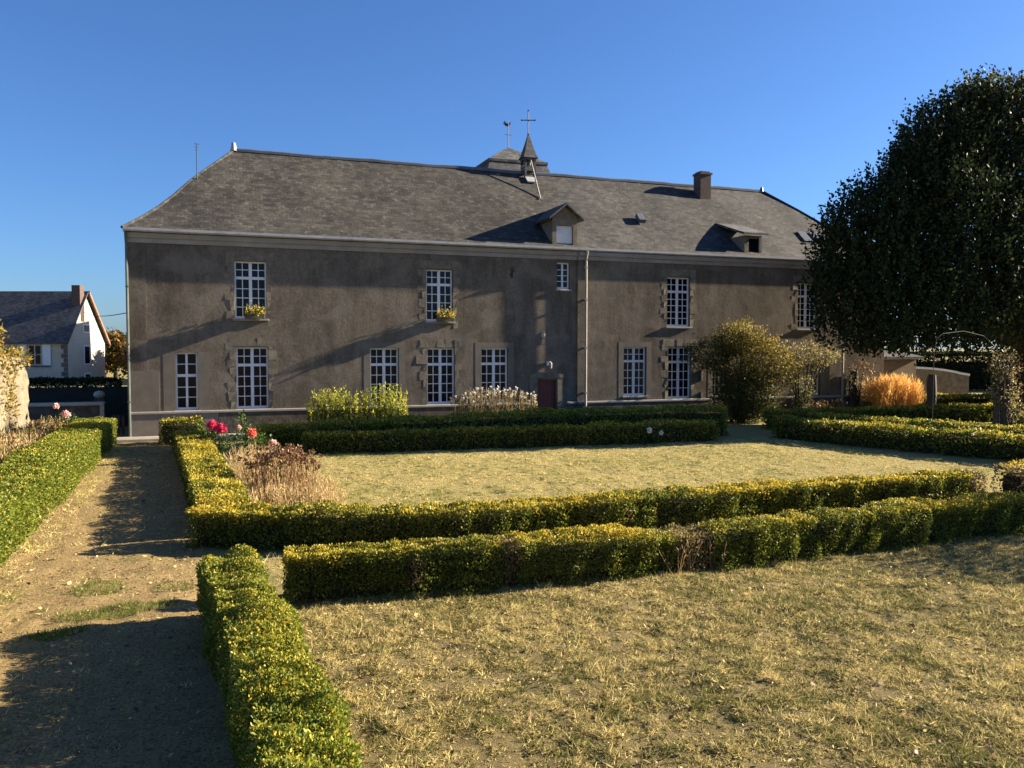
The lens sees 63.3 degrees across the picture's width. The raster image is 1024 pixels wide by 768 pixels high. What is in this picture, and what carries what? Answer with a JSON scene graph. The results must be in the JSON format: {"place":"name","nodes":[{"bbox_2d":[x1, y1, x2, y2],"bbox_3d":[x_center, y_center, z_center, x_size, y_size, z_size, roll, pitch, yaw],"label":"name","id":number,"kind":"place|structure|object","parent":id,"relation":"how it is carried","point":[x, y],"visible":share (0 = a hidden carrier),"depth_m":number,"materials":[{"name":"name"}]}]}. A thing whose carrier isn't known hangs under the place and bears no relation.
{"place":"outdoors","nodes":[
{"label":"outdoors","id":0,"kind":"place"},
{"bbox_2d":[28,401,105,426],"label":"wall","id":1,"kind":"structure","parent":0,"point":[85,410],"depth_m":27.16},
{"bbox_2d":[93,391,104,401],"bbox_3d":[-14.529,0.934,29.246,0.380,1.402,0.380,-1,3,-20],"label":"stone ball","id":2,"kind":"object","parent":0,"point":[99,396],"visible":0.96,"depth_m":29.10,"materials":[{"name":"grey stone"}]},
{"bbox_2d":[0,442,239,767],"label":"path","id":3,"kind":"structure","parent":0,"point":[184,755],"depth_m":8.03,"materials":[{"name":"brown gravel"}]},
{"bbox_2d":[25,622,91,640],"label":"weed tuft","id":4,"kind":"object","parent":3,"relation":"on","point":[48,637],"visible":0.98,"depth_m":8.36,"materials":[{"name":"green plant"}]},
{"bbox_2d":[0,442,129,616],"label":"grass","id":5,"kind":"structure","parent":3,"relation":"on","point":[30,548],"depth_m":13.52,"materials":[{"name":"beige plant"}]},
{"bbox_2d":[70,578,126,596],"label":"weed tuft","id":6,"kind":"object","parent":3,"relation":"on","point":[102,588],"visible":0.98,"depth_m":9.91,"materials":[{"name":"green plant"}]},
{"bbox_2d":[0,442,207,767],"bbox_3d":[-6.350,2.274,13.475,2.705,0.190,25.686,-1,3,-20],"label":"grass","id":7,"kind":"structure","parent":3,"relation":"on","point":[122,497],"depth_m":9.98,"materials":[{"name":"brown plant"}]},
{"bbox_2d":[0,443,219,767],"bbox_3d":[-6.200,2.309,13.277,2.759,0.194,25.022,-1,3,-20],"label":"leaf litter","id":8,"kind":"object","parent":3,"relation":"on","point":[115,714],"visible":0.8,"depth_m":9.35,"materials":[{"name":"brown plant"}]},
{"bbox_2d":[53,595,181,621],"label":"weed tuft","id":9,"kind":"object","parent":3,"relation":"on","point":[124,612],"visible":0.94,"depth_m":9.10,"materials":[{"name":"green plant"}]},
{"bbox_2d":[150,579,196,591],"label":"weed tuft","id":10,"kind":"object","parent":3,"relation":"on","point":[174,587],"visible":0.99,"depth_m":10.01,"materials":[{"name":"green plant"}]},
{"bbox_2d":[116,433,245,442],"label":"pavement","id":11,"kind":"structure","parent":0,"point":[137,439],"depth_m":25.56,"materials":[{"name":"beige concrete"}]},
{"bbox_2d":[0,0,1023,349],"label":"sky","id":12,"kind":"structure","parent":0,"point":[105,105],"materials":[{"name":"blue"}]},
{"bbox_2d":[1,349,1023,767],"bbox_3d":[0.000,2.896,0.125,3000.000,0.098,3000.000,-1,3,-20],"label":"ground","id":13,"kind":"structure","parent":0,"point":[739,431],"depth_m":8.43,"materials":[{"name":"beige plant"}]},
{"bbox_2d":[0,355,29,435],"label":"stone wall","id":14,"kind":"structure","parent":13,"relation":"on","point":[21,380],"depth_m":22.93,"materials":[{"name":"beige stone"}]},
{"bbox_2d":[0,319,33,431],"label":"wall creeper","id":15,"kind":"object","parent":14,"relation":"attached to","point":[10,353],"depth_m":22.07,"materials":[{"name":"yellow plant"}]},
{"bbox_2d":[0,426,39,462],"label":"dry border plants","id":16,"kind":"object","parent":13,"relation":"on","point":[6,448],"visible":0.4,"depth_m":18.08,"materials":[{"name":"beige plant"}]},
{"bbox_2d":[5,414,73,447],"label":"dry border plants","id":17,"kind":"object","parent":13,"relation":"on","point":[42,429],"visible":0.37,"depth_m":22.38,"materials":[{"name":"beige plant"}]},
{"bbox_2d":[0,285,110,377],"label":"neighbour house","id":18,"kind":"structure","parent":13,"relation":"on","point":[61,334],"depth_m":71.41,"materials":[{"name":"white paint"}]},
{"bbox_2d":[26,344,50,366],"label":"window","id":19,"kind":"structure","parent":18,"relation":"in","point":[36,349],"depth_m":69.91,"materials":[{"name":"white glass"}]},
{"bbox_2d":[83,324,89,332],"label":"window","id":20,"kind":"structure","parent":18,"relation":"in","point":[86,327],"depth_m":72.93,"materials":[{"name":"white paint"}]},
{"bbox_2d":[84,345,90,364],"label":"window","id":21,"kind":"structure","parent":18,"relation":"in","point":[87,360],"depth_m":73.09,"materials":[{"name":"black glass"}]},
{"bbox_2d":[0,416,117,567],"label":"box hedge","id":22,"kind":"object","parent":13,"relation":"on","point":[36,476],"visible":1,"depth_m":15.14,"materials":[{"name":"green plant"}]},
{"bbox_2d":[53,403,78,425],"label":"rose bush","id":23,"kind":"object","parent":13,"relation":"on","point":[66,414],"visible":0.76,"depth_m":24.44,"materials":[{"name":"pink plant"}]},
{"bbox_2d":[28,375,123,387],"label":"dark hedge","id":24,"kind":"object","parent":13,"relation":"on","point":[83,381],"visible":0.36,"depth_m":35.45,"materials":[{"name":"green plant"}]},
{"bbox_2d":[28,386,127,425],"bbox_3d":[-15.885,0.839,30.497,4.800,1.484,0.090,-1,3,-20],"label":"board fence","id":25,"kind":"object","parent":13,"relation":"on","point":[116,399],"visible":0.27,"depth_m":30.53,"materials":[{"name":"black wood"}]},
{"bbox_2d":[105,327,126,377],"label":"autumn tree","id":26,"kind":"object","parent":13,"relation":"on","point":[118,340],"visible":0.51,"depth_m":78.65,"materials":[{"name":"orange plant"}]},
{"bbox_2d":[113,342,126,377],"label":"autumn tree","id":27,"kind":"object","parent":13,"relation":"on","point":[123,355],"visible":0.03,"depth_m":75.54,"materials":[{"name":"orange plant"}]},
{"bbox_2d":[113,414,126,434],"bbox_3d":[-12.927,1.334,27.325,0.450,0.670,0.060,-1,3,-20],"label":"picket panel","id":28,"kind":"object","parent":13,"relation":"on","point":[123,425],"visible":0.75,"depth_m":27.31,"materials":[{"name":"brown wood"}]},
{"bbox_2d":[157,415,205,444],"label":"box hedge","id":29,"kind":"object","parent":13,"relation":"on","point":[167,426],"visible":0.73,"depth_m":24.89,"materials":[{"name":"green plant"}]},
{"bbox_2d":[170,429,252,534],"bbox_3d":[-6.746,1.764,18.056,1.019,0.756,11.875,-1,3,-24],"label":"box hedge","id":30,"kind":"object","parent":13,"relation":"on","point":[207,475],"visible":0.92,"depth_m":15.75,"materials":[{"name":"green plant"}]},
{"bbox_2d":[194,419,236,457],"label":"rose bush","id":31,"kind":"object","parent":13,"relation":"on","point":[213,426],"visible":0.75,"depth_m":21.19,"materials":[{"name":"green plant"}]},
{"bbox_2d":[227,409,277,455],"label":"rose bush","id":32,"kind":"object","parent":13,"relation":"on","point":[251,432],"visible":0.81,"depth_m":21.27,"materials":[{"name":"green plant"}]},
{"bbox_2d":[223,441,282,485],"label":"straw tuft","id":33,"kind":"object","parent":13,"relation":"on","point":[240,470],"visible":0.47,"depth_m":17.89,"materials":[{"name":"beige plant"}]},
{"bbox_2d":[237,441,322,504],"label":"dead perennial","id":34,"kind":"object","parent":13,"relation":"on","point":[291,452],"visible":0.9,"depth_m":15.68,"materials":[{"name":"plant"}]},
{"bbox_2d":[195,543,364,767],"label":"box hedge","id":35,"kind":"object","parent":13,"relation":"on","point":[283,706],"visible":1,"depth_m":5.74,"materials":[{"name":"green plant"}]},
{"bbox_2d":[241,472,346,513],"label":"straw tuft","id":36,"kind":"object","parent":13,"relation":"on","point":[319,490],"visible":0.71,"depth_m":15.00,"materials":[{"name":"beige plant"}]},
{"bbox_2d":[305,385,363,427],"bbox_3d":[-5.751,0.925,27.038,2.013,1.787,0.976,-1,3,-20],"label":"goldenrod","id":37,"kind":"object","parent":13,"relation":"on","point":[320,411],"visible":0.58,"depth_m":26.91,"materials":[{"name":"green plant"}]},
{"bbox_2d":[361,382,408,425],"bbox_3d":[-4.215,0.839,27.626,1.650,1.866,0.970,-1,3,-20],"label":"goldenrod","id":38,"kind":"object","parent":13,"relation":"on","point":[391,410],"visible":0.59,"depth_m":27.48,"materials":[{"name":"green plant"}]},
{"bbox_2d":[253,403,728,449],"bbox_3d":[-0.152,1.272,25.910,15.231,1.115,1.548,-1,3,-15],"label":"box hedge","id":39,"kind":"object","parent":13,"relation":"on","point":[283,433],"visible":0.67,"depth_m":25.76,"materials":[{"name":"green plant"}]},
{"bbox_2d":[449,385,537,419],"bbox_3d":[-0.600,0.878,28.937,3.336,1.655,1.112,-1,3,-20],"label":"aster","id":40,"kind":"object","parent":13,"relation":"on","point":[462,401],"visible":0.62,"depth_m":28.89,"materials":[{"name":"plant"}]},
{"bbox_2d":[120,110,883,436],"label":"manor house","id":41,"kind":"structure","parent":13,"relation":"on","point":[552,290],"depth_m":30.12,"materials":[{"name":"paint"}]},
{"bbox_2d":[175,352,199,410],"bbox_3d":[-10.464,-0.049,26.711,0.790,1.927,0.260,-1,3,-20],"label":"window","id":42,"kind":"structure","parent":41,"relation":"in","point":[186,363],"depth_m":26.79,"materials":[{"name":"white paint"}]},
{"bbox_2d":[233,261,268,320],"bbox_3d":[-8.587,-3.046,27.273,1.130,1.947,0.260,-1,3,-20],"label":"window","id":43,"kind":"structure","parent":41,"relation":"in","point":[250,277],"depth_m":27.33,"materials":[{"name":"white paint"}]},
{"bbox_2d":[235,347,270,409],"bbox_3d":[-8.568,-0.164,27.404,1.130,2.097,0.260,-1,3,-20],"label":"window","id":44,"kind":"structure","parent":41,"relation":"in","point":[251,362],"depth_m":27.48,"materials":[{"name":"white paint"}]},
{"bbox_2d":[244,300,264,318],"bbox_3d":[-8.389,-2.438,27.056,0.730,0.606,0.622,-1,3,-20],"label":"flower box","id":45,"kind":"object","parent":41,"relation":"on","point":[257,314],"visible":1,"depth_m":27.03,"materials":[{"name":"yellow plant"}]},
{"bbox_2d":[370,348,399,405],"bbox_3d":[-4.448,-0.225,28.919,1.130,2.047,0.260,-1,3,-20],"label":"window","id":46,"kind":"structure","parent":41,"relation":"in","point":[383,361],"depth_m":28.98,"materials":[{"name":"white paint"}]},
{"bbox_2d":[425,269,454,323],"bbox_3d":[-2.585,-3.102,29.480,1.100,1.907,0.260,-1,3,-20],"label":"window","id":47,"kind":"structure","parent":41,"relation":"in","point":[438,282],"depth_m":29.54,"materials":[{"name":"white paint"}]},
{"bbox_2d":[427,348,453,404],"bbox_3d":[-2.548,-0.245,29.618,1.140,2.067,0.260,-1,3,-20],"label":"window","id":48,"kind":"structure","parent":41,"relation":"in","point":[440,361],"depth_m":29.70,"materials":[{"name":"white paint"}]},
{"bbox_2d":[436,306,455,321],"bbox_3d":[-2.339,-2.506,29.305,0.734,0.587,0.599,-1,3,-20],"label":"flower box","id":49,"kind":"object","parent":41,"relation":"on","point":[448,317],"visible":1,"depth_m":29.24,"materials":[{"name":"yellow plant"}]},
{"bbox_2d":[481,348,507,403],"bbox_3d":[-0.652,-0.285,30.314,1.160,2.047,0.260,-1,3,-20],"label":"window","id":50,"kind":"structure","parent":41,"relation":"in","point":[493,360],"depth_m":30.39,"materials":[{"name":"white paint"}]},
{"bbox_2d":[538,380,554,417],"bbox_3d":[1.253,0.632,31.173,0.792,1.589,0.060,-1,3,-20],"label":"door","id":51,"kind":"structure","parent":41,"relation":"in","point":[546,388],"depth_m":31.15,"materials":[{"name":"red paint"}]},
{"bbox_2d":[555,263,571,290],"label":"window","id":52,"kind":"structure","parent":41,"relation":"in","point":[562,268],"depth_m":31.17,"materials":[{"name":"white paint"}]},
{"bbox_2d":[622,347,647,397],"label":"window","id":53,"kind":"structure","parent":41,"relation":"in","point":[634,357],"depth_m":32.28,"materials":[{"name":"white paint"}]},
{"bbox_2d":[666,277,691,328],"bbox_3d":[6.541,-3.193,32.736,1.160,2.007,0.260,-1,3,-20],"label":"window","id":54,"kind":"structure","parent":41,"relation":"in","point":[677,288],"depth_m":32.82,"materials":[{"name":"white paint"}]},
{"bbox_2d":[668,347,692,398],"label":"window","id":55,"kind":"structure","parent":41,"relation":"in","point":[678,371],"depth_m":32.97,"materials":[{"name":"white paint"}]},
{"bbox_2d":[711,369,727,396],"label":"window","id":56,"kind":"structure","parent":41,"relation":"in","point":[714,382],"depth_m":33.61,"materials":[{"name":"white paint"}]},
{"bbox_2d":[796,283,814,329],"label":"window","id":57,"kind":"structure","parent":41,"relation":"in","point":[803,312],"depth_m":34.94,"materials":[{"name":"white paint"}]},
{"bbox_2d":[803,362,821,395],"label":"window","id":58,"kind":"structure","parent":41,"relation":"in","point":[816,383],"depth_m":35.28,"materials":[{"name":"white paint"}]},
{"bbox_2d":[301,418,720,453],"bbox_3d":[0.330,1.494,24.362,12.685,0.796,0.995,-1,3,-15],"label":"box hedge","id":59,"kind":"object","parent":13,"relation":"on","point":[553,435],"visible":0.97,"depth_m":23.97,"materials":[{"name":"green plant"}]},
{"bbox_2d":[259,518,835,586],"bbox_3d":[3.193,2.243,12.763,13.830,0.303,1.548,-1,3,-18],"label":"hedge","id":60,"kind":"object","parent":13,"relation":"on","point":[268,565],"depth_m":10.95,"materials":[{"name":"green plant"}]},
{"bbox_2d":[184,467,988,551],"bbox_3d":[2.104,1.978,13.447,13.973,0.719,1.680,-1,3,-15],"label":"box hedge","id":61,"kind":"object","parent":13,"relation":"on","point":[231,525],"visible":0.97,"depth_m":12.59,"materials":[{"name":"green plant"}]},
{"bbox_2d":[234,436,1016,516],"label":"grass","id":62,"kind":"structure","parent":13,"relation":"on","point":[680,450],"depth_m":20.19,"materials":[{"name":"beige plant"}]},
{"bbox_2d":[638,422,663,444],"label":"rose bush","id":63,"kind":"object","parent":13,"relation":"on","point":[649,430],"visible":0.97,"depth_m":25.07,"materials":[{"name":"green plant"}]},
{"bbox_2d":[280,489,1023,603],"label":"box hedge","id":64,"kind":"object","parent":13,"relation":"on","point":[430,565],"visible":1,"depth_m":10.44,"materials":[{"name":"green plant"}]},
{"bbox_2d":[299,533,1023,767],"bbox_3d":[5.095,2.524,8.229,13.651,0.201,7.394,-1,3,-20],"label":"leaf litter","id":65,"kind":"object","parent":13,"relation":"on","point":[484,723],"visible":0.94,"depth_m":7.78,"materials":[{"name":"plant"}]},
{"bbox_2d":[659,529,726,573],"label":"straw tuft","id":66,"kind":"object","parent":13,"relation":"on","point":[722,565],"visible":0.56,"depth_m":10.69,"materials":[{"name":"brown plant"}]},
{"bbox_2d":[677,316,802,423],"bbox_3d":[8.867,-0.459,32.051,5.438,4.408,2.398,-1,3,-20],"label":"garden bush","id":67,"kind":"object","parent":13,"relation":"on","point":[740,401],"visible":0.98,"depth_m":31.64,"materials":[{"name":"green plant"}]},
{"bbox_2d":[766,339,845,413],"bbox_3d":[11.806,-0.183,33.523,3.664,3.398,1.782,-1,3,-20],"label":"feathery shrub","id":68,"kind":"object","parent":13,"relation":"on","point":[806,395],"visible":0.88,"depth_m":33.30,"materials":[{"name":"green plant"}]},
{"bbox_2d":[807,398,875,413],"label":"red leaved plants","id":69,"kind":"object","parent":13,"relation":"on","point":[851,404],"visible":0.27,"depth_m":34.45,"materials":[{"name":"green plant"}]},
{"bbox_2d":[848,370,858,405],"bbox_3d":[14.629,0.412,35.589,0.395,2.013,0.388,-2,3,-43],"label":"garden post","id":70,"kind":"object","parent":13,"relation":"on","point":[852,386],"visible":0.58,"depth_m":35.45,"materials":[{"name":"grey wood"}]},
{"bbox_2d":[843,359,878,406],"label":"climbing rose","id":71,"kind":"object","parent":70,"relation":"attached to","point":[856,398],"visible":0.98,"depth_m":35.32,"materials":[{"name":"green plant"}]},
{"bbox_2d":[866,398,905,406],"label":"round shrub","id":72,"kind":"object","parent":13,"relation":"on","point":[887,401],"visible":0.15,"depth_m":35.08,"materials":[{"name":"green plant"}]},
{"bbox_2d":[760,401,1018,429],"bbox_3d":[14.883,1.162,31.696,12.474,0.848,1.095,-1,3,-19],"label":"box hedge","id":73,"kind":"object","parent":13,"relation":"on","point":[962,412],"visible":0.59,"depth_m":31.60,"materials":[{"name":"green plant"}]},
{"bbox_2d":[770,414,1023,460],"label":"box hedge","id":74,"kind":"object","parent":13,"relation":"on","point":[1005,447],"visible":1,"depth_m":23.40,"materials":[{"name":"green plant"}]},
{"bbox_2d":[884,348,923,388],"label":"outbuilding","id":75,"kind":"structure","parent":13,"relation":"on","point":[900,365],"depth_m":40.54,"materials":[{"name":"beige paint"}]},
{"bbox_2d":[796,62,1023,423],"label":"broadleaf tree","id":76,"kind":"object","parent":13,"relation":"on","point":[965,152],"visible":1,"depth_m":28.43,"materials":[{"name":"green plant"}]},
{"bbox_2d":[806,411,1023,441],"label":"box hedge","id":77,"kind":"object","parent":13,"relation":"on","point":[924,423],"visible":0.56,"depth_m":25.18,"materials":[{"name":"green plant"}]},
{"bbox_2d":[926,374,936,404],"bbox_3d":[17.368,0.541,34.365,0.399,1.876,0.388,-2,3,-43],"label":"garden post","id":78,"kind":"object","parent":13,"relation":"on","point":[931,398],"visible":0.61,"depth_m":34.21,"materials":[{"name":"grey wood"}]},
{"bbox_2d":[916,367,969,398],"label":"garden wall","id":79,"kind":"structure","parent":13,"relation":"on","point":[950,381],"depth_m":47.02,"materials":[{"name":"paint"}]},
{"bbox_2d":[894,391,1013,409],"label":"box hedge","id":80,"kind":"object","parent":13,"relation":"on","point":[963,398],"visible":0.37,"depth_m":38.33,"materials":[{"name":"green plant"}]},
{"bbox_2d":[910,351,1018,390],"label":"distant hedge","id":81,"kind":"object","parent":13,"relation":"on","point":[973,367],"visible":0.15,"depth_m":56.62,"materials":[{"name":"green plant"}]},
{"bbox_2d":[932,331,999,423],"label":"rose arch","id":82,"kind":"structure","parent":13,"relation":"on","point":[999,371],"depth_m":27.30,"materials":[{"name":"black metal"}]},
{"bbox_2d":[992,380,1003,426],"bbox_3d":[16.657,0.806,28.351,0.401,1.869,0.388,-2,3,-43],"label":"garden post","id":83,"kind":"object","parent":13,"relation":"on","point":[995,418],"visible":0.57,"depth_m":28.25,"materials":[{"name":"grey wood"}]},
{"bbox_2d":[983,346,1023,432],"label":"climbing rose","id":84,"kind":"object","parent":83,"relation":"attached to","point":[1005,401],"visible":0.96,"depth_m":28.04,"materials":[{"name":"green plant"}]},
{"bbox_2d":[983,350,1018,401],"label":"evergreen shrub","id":85,"kind":"object","parent":13,"relation":"on","point":[1014,396],"visible":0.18,"depth_m":36.23,"materials":[{"name":"green plant"}]},
{"bbox_2d":[989,459,1023,494],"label":"box hedge","id":86,"kind":"object","parent":13,"relation":"on","point":[1012,480],"visible":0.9,"depth_m":15.92,"materials":[{"name":"green plant"}]},
{"bbox_2d":[1016,412,1023,424],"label":"box hedge","id":87,"kind":"object","parent":13,"relation":"on","point":[1021,419],"visible":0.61,"depth_m":28.52,"materials":[{"name":"green plant"}]},
{"bbox_2d":[476,121,549,172],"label":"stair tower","id":88,"kind":"structure","parent":0,"point":[506,158],"depth_m":38.59,"materials":[{"name":"grey stone"}]},
{"bbox_2d":[860,373,926,406],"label":"ornamental grass","id":89,"kind":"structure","parent":0,"point":[903,391],"depth_m":35.11,"materials":[{"name":"orange plant"}]}
]}

